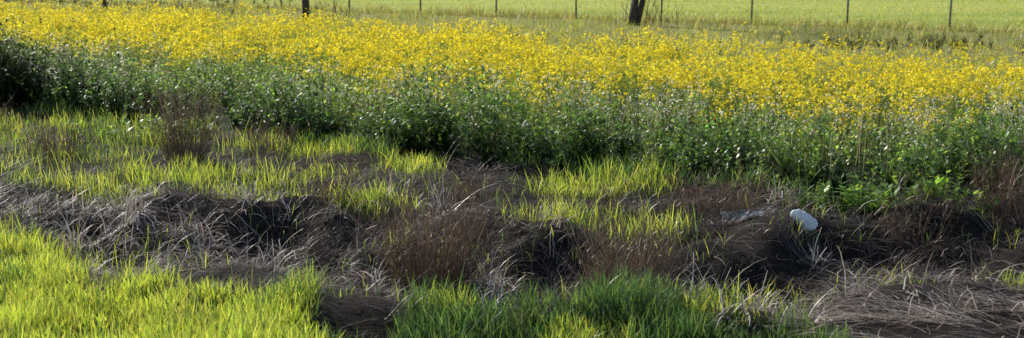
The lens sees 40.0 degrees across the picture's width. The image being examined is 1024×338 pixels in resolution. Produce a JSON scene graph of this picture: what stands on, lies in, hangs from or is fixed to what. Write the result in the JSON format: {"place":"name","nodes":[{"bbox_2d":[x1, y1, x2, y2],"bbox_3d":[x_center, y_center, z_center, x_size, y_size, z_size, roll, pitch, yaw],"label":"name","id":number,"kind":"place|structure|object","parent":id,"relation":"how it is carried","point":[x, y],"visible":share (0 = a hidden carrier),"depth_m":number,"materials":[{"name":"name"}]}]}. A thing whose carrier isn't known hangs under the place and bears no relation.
{"place":"outdoors","nodes":[
{"label":"outdoors","id":0,"kind":"place"},
{"bbox_2d":[0,0,1023,337],"bbox_3d":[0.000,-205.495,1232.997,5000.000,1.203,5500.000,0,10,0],"label":"ground","id":1,"kind":"structure","parent":0,"point":[356,314],"depth_m":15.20,"materials":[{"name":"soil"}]},
{"bbox_2d":[0,95,18,128],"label":"dry weed clump","id":2,"kind":"object","parent":1,"relation":"on","point":[4,115],"visible":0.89,"depth_m":21.84,"materials":[{"name":"plant"}]},
{"bbox_2d":[13,109,93,160],"bbox_3d":[-6.070,-0.459,18.776,1.170,0.715,1.138,0,10,0],"label":"dry weed clump","id":3,"kind":"object","parent":1,"relation":"on","point":[45,143],"visible":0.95,"depth_m":18.69,"materials":[{"name":"plant"}]},
{"bbox_2d":[102,0,107,10],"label":"tree","id":4,"kind":"object","parent":1,"relation":"on","point":[104,3],"visible":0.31,"depth_m":53.63,"materials":[{"name":"brown plant"}]},
{"bbox_2d":[119,67,263,165],"bbox_3d":[-4.240,-0.710,18.485,1.911,1.300,1.579,-4,10,-24],"label":"dry weed clump","id":5,"kind":"object","parent":1,"relation":"on","point":[182,136],"visible":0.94,"depth_m":18.41,"materials":[{"name":"plant"}]},
{"bbox_2d":[234,111,308,157],"bbox_3d":[-3.310,-0.492,19.194,0.990,0.634,0.944,0,10,0],"label":"dry weed clump","id":6,"kind":"object","parent":1,"relation":"on","point":[262,132],"visible":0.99,"depth_m":19.17,"materials":[{"name":"plant"}]},
{"bbox_2d":[301,0,309,21],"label":"tree","id":7,"kind":"object","parent":1,"relation":"on","point":[304,6],"visible":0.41,"depth_m":47.28,"materials":[{"name":"brown plant"}]},
{"bbox_2d":[287,0,353,22],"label":"bare twigs","id":8,"kind":"object","parent":1,"relation":"on","point":[316,8],"visible":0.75,"depth_m":47.11,"materials":[{"name":"plant"}]},
{"bbox_2d":[299,159,362,211],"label":"dry weed clump","id":9,"kind":"object","parent":1,"relation":"on","point":[337,193],"visible":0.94,"depth_m":15.35,"materials":[{"name":"plant"}]},
{"bbox_2d":[339,169,521,297],"bbox_3d":[-0.755,0.632,12.997,1.696,1.184,1.603,6,11,30],"label":"dry weed clump","id":10,"kind":"object","parent":1,"relation":"on","point":[434,268],"visible":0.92,"depth_m":12.97,"materials":[{"name":"plant"}]},
{"bbox_2d":[440,164,499,204],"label":"dry weed clump","id":11,"kind":"object","parent":1,"relation":"on","point":[457,190],"visible":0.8,"depth_m":15.76,"materials":[{"name":"plant"}]},
{"bbox_2d":[0,0,1023,337],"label":"grass","id":12,"kind":"structure","parent":1,"relation":"on","point":[32,298],"depth_m":11.98,"materials":[{"name":"green plant"}]},
{"bbox_2d":[0,12,1023,218],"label":"weeds","id":13,"kind":"object","parent":1,"relation":"on","point":[411,133],"visible":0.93,"depth_m":18.82,"materials":[{"name":"green plant"}]},
{"bbox_2d":[0,0,1023,173],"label":"mustard flowers","id":14,"kind":"object","parent":1,"relation":"on","point":[379,53],"visible":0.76,"depth_m":25.65,"materials":[{"name":"yellow plant"}]},
{"bbox_2d":[11,31,1023,188],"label":"wild radish flowers","id":15,"kind":"object","parent":1,"relation":"on","point":[742,119],"visible":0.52,"depth_m":19.89,"materials":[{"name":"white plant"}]},
{"bbox_2d":[42,0,1014,28],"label":"wire fence","id":16,"kind":"object","parent":1,"relation":"on","point":[751,13],"visible":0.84,"depth_m":45.93,"materials":[{"name":"metal"}]},
{"bbox_2d":[552,172,638,214],"bbox_3d":[0.895,0.250,15.318,0.828,0.513,0.864,6,11,32],"label":"dry weed clump","id":17,"kind":"object","parent":1,"relation":"on","point":[604,194],"visible":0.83,"depth_m":15.25,"materials":[{"name":"plant"}]},
{"bbox_2d":[546,194,712,292],"bbox_3d":[1.027,0.739,12.352,1.468,1.086,1.540,0,10,0],"label":"dry weed clump","id":18,"kind":"object","parent":1,"relation":"on","point":[650,257],"visible":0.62,"depth_m":12.36,"materials":[{"name":"plant"}]},
{"bbox_2d":[628,0,644,24],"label":"tree","id":19,"kind":"object","parent":1,"relation":"on","point":[634,7],"visible":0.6,"depth_m":45.39,"materials":[{"name":"brown plant"}]},
{"bbox_2d":[615,0,685,25],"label":"bare twigs","id":20,"kind":"object","parent":1,"relation":"on","point":[647,13],"visible":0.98,"depth_m":45.08,"materials":[{"name":"plant"}]},
{"bbox_2d":[642,157,780,223],"bbox_3d":[2.190,0.230,15.061,1.339,0.651,1.328,6,11,32],"label":"dry weed clump","id":21,"kind":"object","parent":1,"relation":"on","point":[720,197],"visible":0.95,"depth_m":15.11,"materials":[{"name":"plant"}]},
{"bbox_2d":[720,208,764,224],"bbox_3d":[2.417,0.498,14.794,0.445,0.185,0.342,0,10,0],"label":"plastic film","id":22,"kind":"object","parent":1,"relation":"on","point":[734,213],"visible":0.52,"depth_m":14.79,"materials":[{"name":"white plastic"}]},
{"bbox_2d":[684,197,863,266],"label":"dead grass","id":23,"kind":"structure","parent":1,"relation":"on","point":[804,236],"depth_m":14.34,"materials":[{"name":"plant"}]},
{"bbox_2d":[790,209,817,230],"bbox_3d":[2.943,0.516,14.182,0.199,0.292,0.094,-36,-19,1],"label":"plastic bag","id":24,"kind":"object","parent":1,"relation":"on","point":[811,223],"visible":0.91,"depth_m":14.14,"materials":[{"name":"white plastic"}]},
{"bbox_2d":[737,264,1023,337],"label":"straw litter","id":25,"kind":"object","parent":1,"relation":"on","point":[855,312],"visible":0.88,"depth_m":10.98,"materials":[{"name":"beige plant"}]},
{"bbox_2d":[866,161,965,252],"bbox_3d":[4.163,0.408,14.579,1.031,0.879,0.863,0,10,0],"label":"dry weed clump","id":26,"kind":"object","parent":1,"relation":"on","point":[909,220],"visible":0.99,"depth_m":14.57,"materials":[{"name":"plant"}]},
{"bbox_2d":[937,126,1023,221],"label":"dry weed clump","id":27,"kind":"object","parent":1,"relation":"on","point":[1000,187],"visible":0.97,"depth_m":15.14,"materials":[{"name":"plant"}]},
{"bbox_2d":[1,0,1023,58],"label":"shrubs","id":28,"kind":"object","parent":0,"point":[909,39],"visible":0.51,"depth_m":37.37,"materials":[{"name":"green plant"}]},
{"bbox_2d":[16,0,1023,30],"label":"crop field","id":29,"kind":"structure","parent":0,"point":[743,1],"depth_m":54.79,"materials":[{"name":"green plant"}]}
]}

